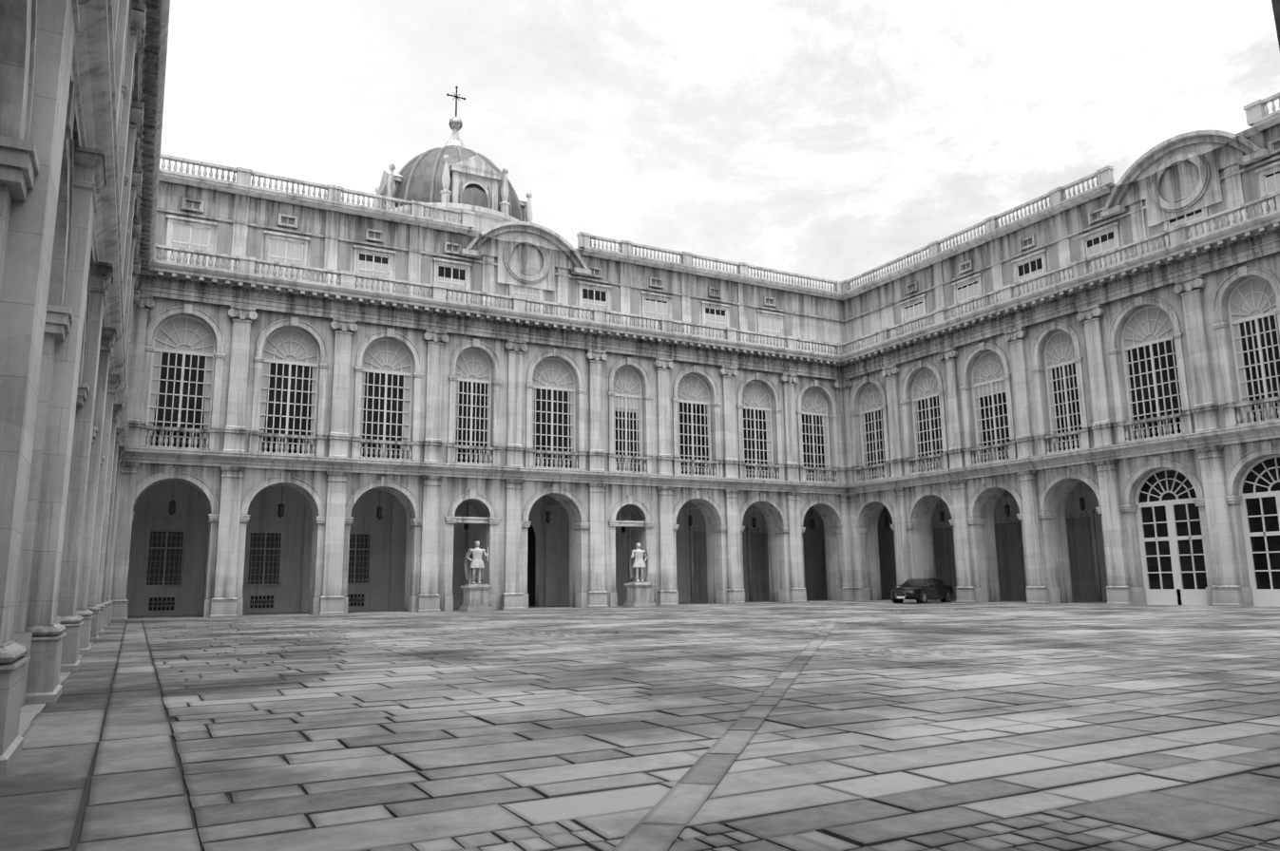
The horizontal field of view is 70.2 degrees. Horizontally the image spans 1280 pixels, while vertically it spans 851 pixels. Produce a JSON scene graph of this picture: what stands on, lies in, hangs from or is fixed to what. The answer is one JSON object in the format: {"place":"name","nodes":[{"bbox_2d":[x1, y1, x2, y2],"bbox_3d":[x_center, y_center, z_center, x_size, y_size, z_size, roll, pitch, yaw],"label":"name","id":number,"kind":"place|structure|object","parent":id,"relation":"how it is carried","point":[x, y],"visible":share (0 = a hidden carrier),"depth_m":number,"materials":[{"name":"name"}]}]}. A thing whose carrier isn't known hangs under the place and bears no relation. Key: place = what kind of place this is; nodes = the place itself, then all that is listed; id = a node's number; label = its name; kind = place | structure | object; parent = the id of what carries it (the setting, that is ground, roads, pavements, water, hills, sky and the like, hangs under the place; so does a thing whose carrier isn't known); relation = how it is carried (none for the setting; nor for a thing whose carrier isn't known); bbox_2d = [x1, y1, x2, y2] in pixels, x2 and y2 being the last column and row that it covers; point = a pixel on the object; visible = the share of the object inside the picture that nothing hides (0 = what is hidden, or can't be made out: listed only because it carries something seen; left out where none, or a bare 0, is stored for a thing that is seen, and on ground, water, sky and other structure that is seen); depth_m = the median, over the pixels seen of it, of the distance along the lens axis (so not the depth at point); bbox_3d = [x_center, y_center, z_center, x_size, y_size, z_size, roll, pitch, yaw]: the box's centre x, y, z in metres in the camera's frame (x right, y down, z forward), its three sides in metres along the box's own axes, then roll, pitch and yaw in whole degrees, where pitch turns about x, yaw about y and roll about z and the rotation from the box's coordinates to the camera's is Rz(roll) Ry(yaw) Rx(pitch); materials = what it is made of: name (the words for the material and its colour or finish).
{"place":"outdoors","nodes":[
{"label":"outdoors","id":0,"kind":"place"},
{"bbox_2d":[69,617,860,850],"bbox_3d":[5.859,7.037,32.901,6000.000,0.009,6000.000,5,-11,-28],"label":"joint","id":1,"kind":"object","parent":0,"point":[77,832],"depth_m":6.92,"materials":[{"name":"grey stone"}]},
{"bbox_2d":[0,0,103,736],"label":"facade wall","id":2,"kind":"structure","parent":1,"relation":"on","point":[9,9],"depth_m":11.15,"materials":[{"name":"stone"}]},
{"bbox_2d":[0,0,170,773],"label":"facade trim","id":3,"kind":"structure","parent":2,"relation":"attached to","point":[90,81],"depth_m":11.90,"materials":[{"name":"stone"}]},
{"bbox_2d":[125,181,846,620],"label":"facade wall","id":4,"kind":"structure","parent":1,"relation":"on","point":[821,562],"depth_m":53.58,"materials":[{"name":"stone"}]},
{"bbox_2d":[374,85,532,231],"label":"chapel dome","id":5,"kind":"structure","parent":4,"relation":"on","point":[454,173],"depth_m":71.64,"materials":[{"name":"stone"}]},
{"bbox_2d":[111,167,853,620],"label":"facade trim","id":6,"kind":"structure","parent":4,"relation":"attached to","point":[178,361],"depth_m":52.98,"materials":[{"name":"stone"}]},
{"bbox_2d":[144,153,838,483],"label":"balustrades","id":7,"kind":"object","parent":6,"relation":"on","point":[414,285],"visible":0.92,"depth_m":53.40,"materials":[{"name":"stone"}]},
{"bbox_2d":[0,600,1279,850],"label":"courtyard paving","id":8,"kind":"structure","parent":1,"relation":"on","point":[878,726],"depth_m":8.41,"materials":[{"name":"grey stone"}]},
{"bbox_2d":[458,541,493,611],"bbox_3d":[-8.843,8.148,49.362,1.440,3.752,1.440,5,-11,-28],"label":"emperor statue","id":9,"kind":"object","parent":8,"relation":"on","point":[476,598],"visible":1,"depth_m":49.12,"materials":[{"name":"stone"}]},
{"bbox_2d":[622,543,655,607],"bbox_3d":[-0.062,8.858,54.114,1.440,3.752,1.440,5,-11,-28],"label":"emperor statue","id":10,"kind":"object","parent":8,"relation":"on","point":[639,593],"visible":1,"depth_m":53.77,"materials":[{"name":"stone"}]},
{"bbox_2d":[890,578,953,603],"bbox_3d":[16.937,9.942,54.745,5.012,1.499,2.207,9,-14,-44],"label":"saloon","id":11,"kind":"object","parent":8,"relation":"on","point":[921,590],"visible":0.94,"depth_m":53.82,"materials":[{"name":"black metal"}]},
{"bbox_2d":[843,124,1279,607],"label":"facade wall","id":12,"kind":"structure","parent":1,"relation":"on","point":[878,563],"depth_m":53.87,"materials":[{"name":"stone"}]},
{"bbox_2d":[840,98,1279,607],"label":"facade trim","id":13,"kind":"structure","parent":12,"relation":"attached to","point":[1174,182],"depth_m":49.04,"materials":[{"name":"stone"}]},
{"bbox_2d":[841,92,1279,482],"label":"balustrades","id":14,"kind":"object","parent":13,"relation":"on","point":[1207,219],"visible":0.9,"depth_m":52.25,"materials":[{"name":"stone"}]},
{"bbox_2d":[1271,0,1279,49],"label":"wing","id":15,"kind":"structure","parent":1,"relation":"on","point":[1276,8],"depth_m":2.11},
{"bbox_2d":[159,0,1279,290],"label":"sky","id":16,"kind":"structure","parent":0,"point":[831,140],"materials":[{"name":"white"}]}
]}

